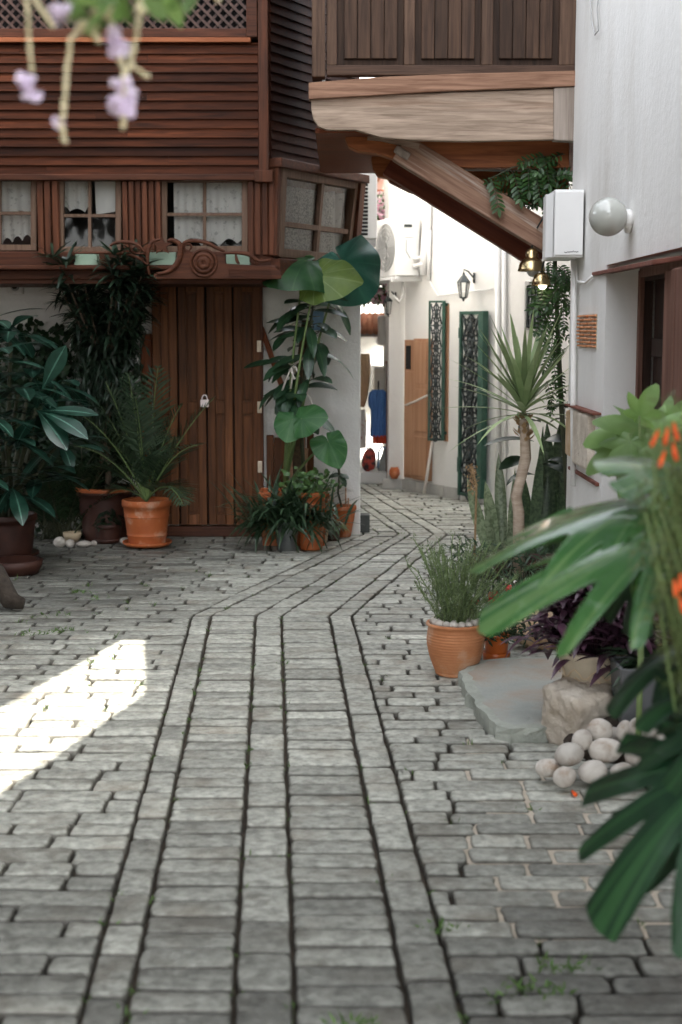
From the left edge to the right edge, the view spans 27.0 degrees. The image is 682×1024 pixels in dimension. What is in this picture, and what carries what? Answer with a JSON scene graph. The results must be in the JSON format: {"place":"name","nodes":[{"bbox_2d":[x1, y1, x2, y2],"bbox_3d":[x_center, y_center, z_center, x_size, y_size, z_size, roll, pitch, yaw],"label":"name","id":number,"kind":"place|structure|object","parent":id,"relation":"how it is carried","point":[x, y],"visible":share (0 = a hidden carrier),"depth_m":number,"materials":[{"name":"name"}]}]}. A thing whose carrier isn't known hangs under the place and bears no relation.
{"place":"outdoors","nodes":[
{"label":"outdoors","id":0,"kind":"place"},
{"bbox_2d":[15,0,220,143],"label":"duranta tree","id":1,"kind":"object","parent":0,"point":[98,18],"visible":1,"depth_m":2.22,"materials":[{"name":"purple plant"}]},
{"bbox_2d":[0,483,681,1023],"bbox_3d":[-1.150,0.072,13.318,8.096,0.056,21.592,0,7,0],"label":"pavement","id":2,"kind":"structure","parent":0,"point":[52,795],"depth_m":5.21,"materials":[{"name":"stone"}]},
{"bbox_2d":[0,564,25,609],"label":"rock","id":3,"kind":"object","parent":2,"relation":"on","point":[10,598],"visible":1,"depth_m":8.83,"materials":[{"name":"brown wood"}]},
{"bbox_2d":[0,555,42,576],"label":"clay dish","id":4,"kind":"object","parent":2,"relation":"on","point":[20,565],"visible":0.94,"depth_m":10.17,"materials":[{"name":"ceramic"}]},
{"bbox_2d":[0,308,110,555],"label":"frangipani","id":5,"kind":"object","parent":2,"relation":"on","point":[18,518],"visible":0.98,"depth_m":10.32,"materials":[{"name":"plant"}]},
{"bbox_2d":[53,537,65,546],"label":"pale stone","id":6,"kind":"object","parent":2,"relation":"on","point":[59,541],"visible":1,"depth_m":11.48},
{"bbox_2d":[65,539,74,546],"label":"pale stone","id":7,"kind":"object","parent":2,"relation":"on","point":[69,542],"visible":1,"depth_m":11.48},
{"bbox_2d":[63,531,81,541],"bbox_3d":[-2.229,0.205,11.804,0.158,0.079,0.158,0,7,0],"label":"clay bowl","id":8,"kind":"object","parent":2,"relation":"on","point":[72,535],"visible":0.81,"depth_m":11.75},
{"bbox_2d":[76,540,91,546],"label":"pale stone","id":9,"kind":"object","parent":2,"relation":"on","point":[84,543],"visible":1,"depth_m":11.47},
{"bbox_2d":[0,406,183,538],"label":"shade fern","id":10,"kind":"object","parent":2,"relation":"on","point":[62,504],"visible":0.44,"depth_m":11.72,"materials":[{"name":"green plant"}]},
{"bbox_2d":[31,239,168,541],"bbox_3d":[-1.856,-0.935,11.354,1.170,2.456,1.292,0,7,0],"label":"oleander shrub","id":11,"kind":"object","parent":2,"relation":"on","point":[108,334],"visible":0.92,"depth_m":11.36,"materials":[{"name":"green plant"}]},
{"bbox_2d":[90,509,124,543],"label":"potted plant","id":12,"kind":"object","parent":2,"relation":"on","point":[108,533],"visible":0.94,"depth_m":11.67,"materials":[{"name":"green plant"}]},
{"bbox_2d":[73,365,214,547],"bbox_3d":[-1.577,-0.440,11.321,1.170,1.458,1.005,0,7,0],"label":"potted palm","id":13,"kind":"object","parent":2,"relation":"on","point":[146,515],"visible":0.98,"depth_m":11.31,"materials":[{"name":"plant"}]},
{"bbox_2d":[141,334,151,485],"bbox_3d":[-1.653,-0.649,12.068,0.122,1.709,0.096,0,7,0],"label":"leaning board","id":14,"kind":"object","parent":2,"relation":"on","point":[146,358],"visible":0.28,"depth_m":11.99,"materials":[{"name":"brown wood"}]},
{"bbox_2d":[0,0,369,533],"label":"wooden house","id":15,"kind":"structure","parent":2,"relation":"on","point":[214,142],"depth_m":10.87,"materials":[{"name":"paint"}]},
{"bbox_2d":[8,287,23,294],"bbox_3d":[-2.730,-1.891,11.928,0.131,0.131,0.091,0,7,0],"label":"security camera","id":16,"kind":"object","parent":15,"relation":"attached to","point":[15,290],"visible":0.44,"depth_m":11.91,"materials":[{"name":"white plastic"}]},
{"bbox_2d":[0,181,37,250],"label":"window","id":17,"kind":"structure","parent":15,"relation":"in","point":[18,199],"depth_m":11.00,"materials":[{"name":"fabric"}]},
{"bbox_2d":[0,309,153,536],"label":"wall ivy","id":18,"kind":"object","parent":15,"relation":"attached to","point":[41,350],"depth_m":11.93,"materials":[{"name":"green plant"}]},
{"bbox_2d":[74,254,99,264],"bbox_3d":[-1.946,-1.936,10.904,0.178,0.087,0.112,0,7,0],"label":"planter box","id":19,"kind":"object","parent":15,"relation":"on","point":[87,259],"visible":0.9,"depth_m":10.85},
{"bbox_2d":[59,181,121,251],"bbox_3d":[-1.935,-2.299,10.986,0.501,0.587,0.100,0,7,0],"label":"window","id":20,"kind":"structure","parent":15,"relation":"in","point":[73,194],"depth_m":10.97,"materials":[{"name":"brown wood"}]},
{"bbox_2d":[149,252,176,264],"bbox_3d":[-1.367,-1.940,10.903,0.222,0.097,0.112,0,7,0],"label":"planter box","id":21,"kind":"object","parent":15,"relation":"on","point":[169,258],"visible":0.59,"depth_m":10.85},
{"bbox_2d":[73,237,280,278],"bbox_3d":[-1.241,-1.929,10.791,1.574,0.318,0.083,0,7,0],"label":"carved crest","id":22,"kind":"object","parent":15,"relation":"attached to","point":[188,264],"visible":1,"depth_m":10.78,"materials":[{"name":"brown wood"}]},
{"bbox_2d":[162,181,247,251],"bbox_3d":[-1.052,-2.296,10.980,0.673,0.572,0.086,0,7,0],"label":"window","id":23,"kind":"structure","parent":15,"relation":"in","point":[216,212],"depth_m":11.00,"materials":[{"name":"fabric"}]},
{"bbox_2d":[151,287,263,536],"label":"wooden gate","id":24,"kind":"structure","parent":15,"relation":"attached to","point":[208,341],"depth_m":11.94,"materials":[{"name":"brown wood"}]},
{"bbox_2d":[200,394,208,406],"bbox_3d":[-1.141,-0.934,11.920,0.070,0.107,0.061,0,7,0],"label":"padlock","id":25,"kind":"object","parent":24,"relation":"hanging from","point":[202,401],"visible":0.93,"depth_m":11.89,"materials":[{"name":"metal"}]},
{"bbox_2d":[226,254,250,264],"bbox_3d":[-0.789,-1.936,10.904,0.188,0.087,0.112,0,7,0],"label":"planter box","id":26,"kind":"object","parent":15,"relation":"on","point":[242,259],"visible":0.61,"depth_m":10.86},
{"bbox_2d":[263,327,282,384],"bbox_3d":[-0.516,-1.112,11.926,0.416,0.879,0.053,5,9,33],"label":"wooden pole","id":27,"kind":"object","parent":15,"relation":"attached to","point":[269,350],"visible":0.44,"depth_m":11.93,"materials":[{"name":"wood"}]},
{"bbox_2d":[274,168,357,260],"bbox_3d":[-0.207,-2.389,11.537,0.133,0.712,1.363,4,8,27],"label":"window","id":28,"kind":"structure","parent":15,"relation":"in","point":[312,222],"depth_m":11.50,"materials":[{"name":"brown wood"}]},
{"bbox_2d":[312,311,323,329],"bbox_3d":[-0.192,-1.614,11.996,0.097,0.161,0.027,0,7,0],"label":"wall sign","id":29,"kind":"object","parent":15,"relation":"attached to","point":[318,319],"visible":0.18,"depth_m":11.98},
{"bbox_2d":[360,173,376,247],"bbox_3d":[0.107,-2.640,13.143,0.444,0.953,0.356,0,7,0],"label":"slatted aircon","id":30,"kind":"object","parent":15,"relation":"attached to","point":[369,229],"visible":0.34,"depth_m":12.96,"materials":[{"name":"white metal"}]},
{"bbox_2d":[209,463,366,552],"bbox_3d":[-0.421,-0.009,11.255,1.312,0.781,0.939,0,7,0],"label":"spiky plant","id":31,"kind":"object","parent":2,"relation":"on","point":[289,518],"visible":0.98,"depth_m":11.21,"materials":[{"name":"green plant"}]},
{"bbox_2d":[266,434,313,487],"bbox_3d":[-0.430,-0.230,12.095,0.401,0.869,0.050,0,7,0],"label":"board frame","id":32,"kind":"object","parent":2,"relation":"on","point":[275,452],"visible":0.28,"depth_m":12.04,"materials":[{"name":"brown wood"}]},
{"bbox_2d":[289,462,292,486],"bbox_3d":[-0.418,-0.181,11.924,0.049,0.818,0.109,5,9,32],"label":"bamboo stake","id":33,"kind":"object","parent":2,"relation":"on","point":[291,472],"depth_m":11.91,"materials":[{"name":"wood"}]},
{"bbox_2d":[243,297,353,490],"bbox_3d":[-0.287,-0.963,11.459,0.922,1.694,0.582,-4,9,-30],"label":"ficus","id":34,"kind":"object","parent":2,"relation":"on","point":[284,401],"visible":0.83,"depth_m":11.34,"materials":[{"name":"green plant"}]},
{"bbox_2d":[282,358,311,404],"bbox_3d":[-0.353,-1.042,11.372,0.239,0.454,0.142,2,8,12],"label":"string","id":35,"kind":"object","parent":34,"relation":"attached to","point":[291,371],"visible":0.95,"depth_m":11.33,"materials":[{"name":"white fabric"}]},
{"bbox_2d":[304,438,307,478],"bbox_3d":[-0.297,-0.197,11.922,0.133,0.851,0.044,7,10,42],"label":"bamboo stake","id":36,"kind":"object","parent":2,"relation":"on","point":[305,456],"visible":0.06,"depth_m":11.90,"materials":[{"name":"wood"}]},
{"bbox_2d":[278,466,343,550],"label":"geranium","id":37,"kind":"object","parent":2,"relation":"on","point":[308,484],"visible":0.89,"depth_m":11.29,"materials":[{"name":"plant"}]},
{"bbox_2d":[257,235,380,545],"bbox_3d":[-0.178,-0.956,11.338,0.995,2.501,0.744,0,7,0],"label":"elephant ear","id":38,"kind":"object","parent":2,"relation":"on","point":[351,274],"visible":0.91,"depth_m":11.19},
{"bbox_2d":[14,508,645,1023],"bbox_3d":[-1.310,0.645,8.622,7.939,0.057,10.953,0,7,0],"label":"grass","id":39,"kind":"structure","parent":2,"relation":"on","point":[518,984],"depth_m":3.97,"materials":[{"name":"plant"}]},
{"bbox_2d":[325,528,336,542],"bbox_3d":[-0.161,0.186,11.728,0.314,0.136,0.300,0,7,0],"label":"pot","id":40,"kind":"object","parent":2,"relation":"on","point":[326,533],"visible":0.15,"depth_m":11.69,"materials":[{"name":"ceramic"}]},
{"bbox_2d":[328,523,350,540],"bbox_3d":[-0.063,0.162,11.872,0.335,0.148,0.313,6,10,40],"label":"pot","id":41,"kind":"object","parent":2,"relation":"on","point":[338,528],"visible":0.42,"depth_m":11.83,"materials":[{"name":"ceramic"}]},
{"bbox_2d":[327,469,356,536],"bbox_3d":[0.007,-0.113,12.059,0.250,0.644,0.248,0,7,0],"label":"seedling pot","id":42,"kind":"object","parent":2,"relation":"on","point":[342,480],"visible":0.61,"depth_m":12.02,"materials":[{"name":"ceramic"}]},
{"bbox_2d":[360,513,369,531],"bbox_3d":[0.173,0.092,12.401,0.152,0.151,0.165,0,7,0],"label":"stone step","id":43,"kind":"object","parent":2,"relation":"on","point":[365,521],"visible":0.65,"depth_m":12.32,"materials":[{"name":"stone"}]},
{"bbox_2d":[360,77,386,483],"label":"house","id":44,"kind":"structure","parent":2,"relation":"on","point":[372,330],"depth_m":17.15,"materials":[{"name":"paint"}]},
{"bbox_2d":[360,409,365,448],"bbox_3d":[0.248,-0.977,16.712,0.099,0.452,0.197,0,7,0],"label":"floral blouse","id":45,"kind":"object","parent":44,"relation":"hanging from","point":[363,431],"visible":0.7,"depth_m":16.66,"materials":[{"name":"fabric"}]},
{"bbox_2d":[361,354,370,406],"bbox_3d":[0.284,-1.556,16.835,0.136,0.627,0.189,0,7,0],"label":"hanging cloth","id":46,"kind":"object","parent":44,"relation":"hanging from","point":[365,369],"visible":0.81,"depth_m":16.79,"materials":[{"name":"fabric"}]},
{"bbox_2d":[362,446,375,470],"bbox_3d":[0.322,-0.616,16.392,0.167,0.311,0.143,0,7,0],"label":"red backpack","id":47,"kind":"object","parent":44,"relation":"on","point":[369,459],"visible":1,"depth_m":16.36,"materials":[{"name":"fabric"}]},
{"bbox_2d":[368,381,385,443],"bbox_3d":[0.429,-1.153,16.457,0.231,0.717,0.274,0,7,0],"label":"hanging dress","id":48,"kind":"object","parent":44,"relation":"hanging from","point":[377,402],"visible":0.91,"depth_m":16.40,"materials":[{"name":"blue fabric"}]},
{"bbox_2d":[377,445,385,470],"bbox_3d":[0.477,-0.627,16.442,0.131,0.306,0.164,0,7,0],"label":"grey bag","id":49,"kind":"object","parent":44,"relation":"on","point":[381,464],"visible":0.84,"depth_m":16.41,"materials":[{"name":"fabric"}]},
{"bbox_2d":[423,441,432,493],"bbox_3d":[0.924,-0.471,15.121,0.116,0.559,0.035,-2,8,-17],"label":"broom stick","id":50,"kind":"object","parent":2,"relation":"on","point":[427,470],"visible":1,"depth_m":15.11,"materials":[{"name":"beige wood"}]},
{"bbox_2d":[405,531,521,677],"bbox_3d":[0.600,0.462,7.285,0.594,0.724,0.539,6,9,39],"label":"rosemary pot","id":51,"kind":"object","parent":2,"relation":"on","point":[453,651],"visible":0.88,"depth_m":7.18,"materials":[{"name":"ceramic"}]},
{"bbox_2d":[435,620,443,625],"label":"white pebble","id":52,"kind":"object","parent":51,"relation":"on","point":[438,622],"visible":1,"depth_m":7.17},
{"bbox_2d":[442,621,448,626],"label":"white pebble","id":53,"kind":"object","parent":51,"relation":"on","point":[445,624],"visible":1,"depth_m":7.14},
{"bbox_2d":[449,622,457,626],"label":"white pebble","id":54,"kind":"object","parent":51,"relation":"on","point":[453,624],"visible":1,"depth_m":7.13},
{"bbox_2d":[463,463,478,562],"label":"dried flower stalk","id":55,"kind":"object","parent":2,"relation":"on","point":[472,472],"visible":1,"depth_m":9.96,"materials":[{"name":"plant"}]},
{"bbox_2d":[382,179,572,507],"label":"lane house","id":56,"kind":"structure","parent":2,"relation":"on","point":[450,249],"depth_m":14.78,"materials":[{"name":"paint"}]},
{"bbox_2d":[361,283,386,307],"bbox_3d":[0.385,-2.541,16.335,0.401,0.397,0.681,0,7,0],"label":"flower box","id":57,"kind":"object","parent":56,"relation":"attached to","point":[379,297],"visible":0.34,"depth_m":16.26,"materials":[{"name":"multicoloured plant"}]},
{"bbox_2d":[377,195,384,220],"bbox_3d":[0.503,-3.645,17.268,0.352,0.411,0.574,0,7,0],"label":"flower box","id":58,"kind":"object","parent":56,"relation":"attached to","point":[380,207],"visible":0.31,"depth_m":17.12,"materials":[{"name":"pink plant"}]},
{"bbox_2d":[383,291,395,316],"bbox_3d":[0.531,-2.262,15.452,0.106,0.288,0.171,-4,8,-30],"label":"wall lantern","id":59,"kind":"object","parent":56,"relation":"attached to","point":[386,299],"depth_m":15.44,"materials":[{"name":"metal"}]},
{"bbox_2d":[389,467,399,478],"bbox_3d":[0.588,-0.431,15.659,0.120,0.130,0.120,0,7,0],"label":"clay jar","id":60,"kind":"object","parent":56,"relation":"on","point":[394,472],"visible":1,"depth_m":15.62,"materials":[{"name":"ceramic"}]},
{"bbox_2d":[375,217,421,303],"bbox_3d":[0.658,-2.694,15.336,0.480,0.894,0.909,-3,8,-20],"label":"air conditioner","id":61,"kind":"object","parent":56,"relation":"attached to","point":[397,245],"visible":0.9,"depth_m":14.98,"materials":[{"name":"white metal"}]},
{"bbox_2d":[404,340,413,477],"bbox_3d":[0.758,-1.116,15.445,0.055,1.496,0.237,-4,8,-29],"label":"door","id":62,"kind":"structure","parent":56,"relation":"in","point":[409,344],"depth_m":15.44,"materials":[{"name":"wood"}]},
{"bbox_2d":[413,339,432,480],"bbox_3d":[0.871,-1.092,15.202,0.060,1.510,0.309,-4,8,-29],"label":"door","id":63,"kind":"structure","parent":56,"relation":"in","point":[421,445],"depth_m":15.17,"materials":[{"name":"wood"}]},
{"bbox_2d":[428,301,448,441],"bbox_3d":[1.037,-1.460,14.803,0.259,1.463,0.098,-1,7,-8],"label":"window shutter","id":64,"kind":"object","parent":56,"relation":"attached to","point":[435,354],"depth_m":14.78,"materials":[{"name":"green metal"}]},
{"bbox_2d":[445,304,449,441],"bbox_3d":[1.102,-1.446,14.807,0.022,1.425,0.072,-4,8,-29],"label":"window","id":65,"kind":"structure","parent":56,"relation":"in","point":[447,307],"depth_m":14.79,"materials":[{"name":"metal"}]},
{"bbox_2d":[457,269,474,300],"bbox_3d":[1.247,-2.264,14.202,0.118,0.321,0.242,4,8,30],"label":"wall lantern","id":66,"kind":"object","parent":56,"relation":"attached to","point":[463,278],"depth_m":14.16,"materials":[{"name":"metal"}]},
{"bbox_2d":[457,311,488,499],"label":"iron gate","id":67,"kind":"structure","parent":56,"relation":"attached to","point":[471,449],"depth_m":14.27,"materials":[{"name":"metal"}]},
{"bbox_2d":[519,281,541,329],"bbox_3d":[1.793,-1.951,13.450,0.070,0.460,0.260,-4,8,-29],"label":"window","id":68,"kind":"structure","parent":56,"relation":"in","point":[524,300],"depth_m":13.48,"materials":[{"name":"metal"}]},
{"bbox_2d":[467,453,515,579],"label":"pale snake plant","id":69,"kind":"object","parent":2,"relation":"on","point":[494,525],"visible":0.48,"depth_m":10.07,"materials":[{"name":"green plant"}]},
{"bbox_2d":[442,535,561,598],"bbox_3d":[1.104,0.338,9.312,0.940,0.457,0.762,0,7,0],"label":"shrub","id":70,"kind":"object","parent":2,"relation":"on","point":[511,575],"visible":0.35,"depth_m":9.28,"materials":[{"name":"green plant"}]},
{"bbox_2d":[438,309,568,586],"bbox_3d":[1.214,-0.397,9.424,1.055,1.884,1.064,-7,10,-44],"label":"yucca","id":71,"kind":"object","parent":2,"relation":"on","point":[523,368],"visible":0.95,"depth_m":9.33,"materials":[{"name":"green plant"}]},
{"bbox_2d":[458,657,561,749],"bbox_3d":[0.943,0.881,6.724,0.725,0.096,1.347,0,7,0],"label":"stone slab","id":72,"kind":"object","parent":2,"relation":"on","point":[503,697],"depth_m":6.62,"materials":[{"name":"stone"}]},
{"bbox_2d":[472,578,547,659],"bbox_3d":[0.853,0.570,7.490,0.577,0.457,0.532,0,7,0],"label":"red flower pot","id":73,"kind":"object","parent":2,"relation":"on","point":[494,649],"visible":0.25,"depth_m":7.48,"materials":[{"name":"ceramic"}]},
{"bbox_2d":[484,401,567,485],"bbox_3d":[1.369,-0.164,10.041,0.703,1.267,0.296,1,7,11],"label":"broad leaf plant","id":74,"kind":"object","parent":2,"relation":"on","point":[555,463],"visible":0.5,"depth_m":10.02,"materials":[{"name":"plant"}]},
{"bbox_2d":[483,152,572,505],"bbox_3d":[1.298,-0.939,9.459,0.759,2.951,0.457,0,7,0],"label":"climbing vine","id":75,"kind":"object","parent":2,"relation":"on","point":[547,298],"visible":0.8,"depth_m":9.32,"materials":[{"name":"green plant"}]},
{"bbox_2d":[506,611,559,649],"bbox_3d":[1.073,0.646,7.862,0.344,0.244,0.261,0,7,0],"label":"rough rock","id":76,"kind":"object","parent":2,"relation":"on","point":[528,643],"visible":0.23,"depth_m":7.77,"materials":[{"name":"beige stone"}]},
{"bbox_2d":[522,408,565,576],"bbox_3d":[1.450,-0.148,10.153,0.395,1.202,0.458,0,7,0],"label":"dark snake plant","id":77,"kind":"object","parent":2,"relation":"on","point":[547,499],"visible":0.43,"depth_m":10.10,"materials":[{"name":"green plant"}]},
{"bbox_2d":[535,758,561,777],"bbox_3d":[0.808,0.997,5.535,0.105,0.073,0.093,-8,9,-16],"label":"white stone","id":78,"kind":"object","parent":2,"relation":"on","point":[546,767],"visible":0.9,"depth_m":5.50,"materials":[{"name":"stone"}]},
{"bbox_2d":[554,742,583,766],"bbox_3d":[0.887,0.940,5.507,0.121,0.095,0.098,-11,11,-19],"label":"white stone","id":79,"kind":"object","parent":78,"relation":"on","point":[568,754],"visible":1,"depth_m":5.47,"materials":[{"name":"stone"}]},
{"bbox_2d":[572,729,592,749],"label":"white stone","id":80,"kind":"object","parent":79,"relation":"on","point":[582,738],"visible":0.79,"depth_m":5.52,"materials":[{"name":"stone"}]},
{"bbox_2d":[553,766,575,787],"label":"white stone","id":81,"kind":"object","parent":2,"relation":"on","point":[564,777],"visible":1,"depth_m":5.40,"materials":[{"name":"stone"}]},
{"bbox_2d":[464,739,670,943],"bbox_3d":[0.784,1.119,5.117,0.796,0.006,2.115,0,7,0],"label":"pavement mortar","id":82,"kind":"object","parent":2,"relation":"attached to","point":[530,814],"visible":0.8,"depth_m":4.73,"materials":[{"name":"concrete"}]},
{"bbox_2d":[469,456,681,958],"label":"fan palm","id":83,"kind":"object","parent":2,"relation":"on","point":[596,540],"visible":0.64,"depth_m":3.08,"materials":[{"name":"plant"}]},
{"bbox_2d":[541,677,612,745],"bbox_3d":[1.022,0.864,6.054,0.271,0.294,0.304,-9,18,-28],"label":"boulder","id":84,"kind":"object","parent":2,"relation":"on","point":[571,705],"visible":0.59,"depth_m":5.96,"materials":[{"name":"stone"}]},
{"bbox_2d":[500,584,676,686],"bbox_3d":[1.134,0.611,6.172,0.746,0.712,0.694,-7,10,-43],"label":"purple plant","id":85,"kind":"object","parent":2,"relation":"on","point":[582,661],"visible":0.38,"depth_m":6.04,"materials":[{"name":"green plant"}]},
{"bbox_2d":[578,759,606,782],"bbox_3d":[0.970,1.001,5.476,0.113,0.093,0.101,-8,5,17],"label":"white stone","id":86,"kind":"object","parent":2,"relation":"on","point":[589,771],"visible":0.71,"depth_m":5.44,"materials":[{"name":"stone"}]},
{"bbox_2d":[588,738,621,762],"bbox_3d":[1.031,0.928,5.542,0.138,0.095,0.121,-3,7,1],"label":"white stone","id":87,"kind":"object","parent":86,"relation":"on","point":[603,750],"visible":0.87,"depth_m":5.50,"materials":[{"name":"stone"}]},
{"bbox_2d":[587,718,612,739],"bbox_3d":[1.021,0.858,5.611,0.104,0.092,0.090,4,7,1],"label":"white stone","id":88,"kind":"object","parent":87,"relation":"on","point":[597,728],"visible":0.78,"depth_m":5.58,"materials":[{"name":"stone"}]},
{"bbox_2d":[610,727,619,741],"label":"white stone","id":89,"kind":"object","parent":2,"relation":"on","point":[613,736],"visible":0.19,"depth_m":5.67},
{"bbox_2d":[610,762,631,772],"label":"white stone","id":90,"kind":"object","parent":2,"relation":"on","point":[619,766],"visible":0.36,"depth_m":5.42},
{"bbox_2d":[564,0,681,645],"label":"white house","id":91,"kind":"structure","parent":2,"relation":"on","point":[627,146],"depth_m":7.71,"materials":[{"name":"paint"}]},
{"bbox_2d":[309,0,575,260],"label":"timber balcony","id":92,"kind":"structure","parent":91,"relation":"attached to","point":[449,107],"depth_m":8.96,"materials":[{"name":"brown wood"}]},
{"bbox_2d":[518,217,544,276],"bbox_3d":[1.250,-1.739,9.119,0.182,0.446,0.576,0,7,0],"label":"bell lamp","id":93,"kind":"object","parent":92,"relation":"hanging from","point":[530,263],"visible":0.96,"depth_m":9.28,"materials":[{"name":"gold metal"}]},
{"bbox_2d":[531,261,550,288],"bbox_3d":[1.305,-1.612,9.086,0.125,0.366,0.478,0,7,0],"label":"bell lamp","id":94,"kind":"object","parent":92,"relation":"hanging from","point":[541,279],"visible":0.94,"depth_m":9.24,"materials":[{"name":"gold metal"}]},
{"bbox_2d":[542,190,583,260],"bbox_3d":[1.347,-1.762,8.770,0.214,0.400,0.514,0,7,0],"label":"meter box","id":95,"kind":"object","parent":91,"relation":"attached to","point":[563,211],"visible":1,"depth_m":8.53,"materials":[{"name":"white metal"}]},
{"bbox_2d":[554,191,583,254],"bbox_3d":[1.367,-1.730,8.523,0.169,0.376,0.012,0,7,0],"label":"box door","id":96,"kind":"structure","parent":95,"relation":"in","point":[569,205],"depth_m":8.52,"materials":[{"name":"white metal"}]},
{"bbox_2d":[570,259,593,485],"bbox_3d":[1.439,-0.833,8.585,0.041,1.398,0.603,0,7,0],"label":"cable duct","id":97,"kind":"object","parent":91,"relation":"attached to","point":[574,275],"visible":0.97,"depth_m":8.78,"materials":[{"name":"white plastic"}]},
{"bbox_2d":[576,314,596,348],"bbox_3d":[1.460,-1.072,8.438,0.032,0.198,0.598,0,7,0],"label":"brick panel","id":98,"kind":"object","parent":91,"relation":"attached to","point":[587,330],"visible":1,"depth_m":8.40,"materials":[{"name":"brick"}]},
{"bbox_2d":[590,0,598,35],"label":"loose wire","id":99,"kind":"object","parent":91,"relation":"attached to","point":[597,17],"visible":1,"depth_m":8.10,"materials":[{"name":"grey plastic"}]},
{"bbox_2d":[589,197,633,235],"bbox_3d":[1.370,-1.486,7.160,0.242,0.194,0.194,0,7,0],"label":"globe lamp","id":100,"kind":"object","parent":91,"relation":"attached to","point":[609,216],"visible":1,"depth_m":7.10,"materials":[{"name":"white glass"}]},
{"bbox_2d":[651,280,664,618],"bbox_3d":[1.734,-0.155,6.766,0.065,2.080,2.360,0,7,0],"label":"door","id":101,"kind":"structure","parent":91,"relation":"in","point":[657,342],"depth_m":7.71,"materials":[{"name":"wood"}]},
{"bbox_2d":[583,383,681,734],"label":"hibiscus","id":102,"kind":"object","parent":2,"relation":"on","point":[608,439],"visible":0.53,"depth_m":5.16,"materials":[{"name":"green plant"}]},
{"bbox_2d":[614,389,681,726],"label":"firecracker bush","id":103,"kind":"object","parent":2,"relation":"on","point":[674,589],"visible":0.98,"depth_m":2.91,"materials":[{"name":"green plant"}]},
{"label":"garden soil","id":104,"kind":"structure","parent":0,"visible":0},
{"bbox_2d":[563,716,624,763],"bbox_3d":[1.291,0.980,5.939,0.727,0.299,0.437,0,7,0],"label":"soil mound","id":105,"kind":"object","parent":104,"relation":"on","point":[613,722],"visible":0.02,"depth_m":5.86,"materials":[{"name":"soil"}]},
{"bbox_2d":[625,754,640,765],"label":"white stone","id":106,"kind":"object","parent":104,"relation":"on","point":[631,760],"visible":0.16,"depth_m":5.46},
{"bbox_2d":[593,645,680,722],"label":"grey pot","id":107,"kind":"object","parent":104,"relation":"on","point":[620,673],"visible":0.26,"depth_m":5.80,"materials":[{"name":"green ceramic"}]},
{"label":"white stone","id":108,"kind":"object","parent":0,"visible":0},
{"bbox_2d":[628,718,656,736],"bbox_3d":[1.189,0.852,5.601,0.118,0.103,0.101,-7,7,3],"label":"white stone","id":109,"kind":"object","parent":108,"relation":"on","point":[631,729],"visible":0.15,"depth_m":5.57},
{"bbox_2d":[616,720,629,740],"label":"white stone","id":110,"kind":"object","parent":109,"relation":"on","point":[622,728],"visible":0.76,"depth_m":5.60,"materials":[{"name":"stone"}]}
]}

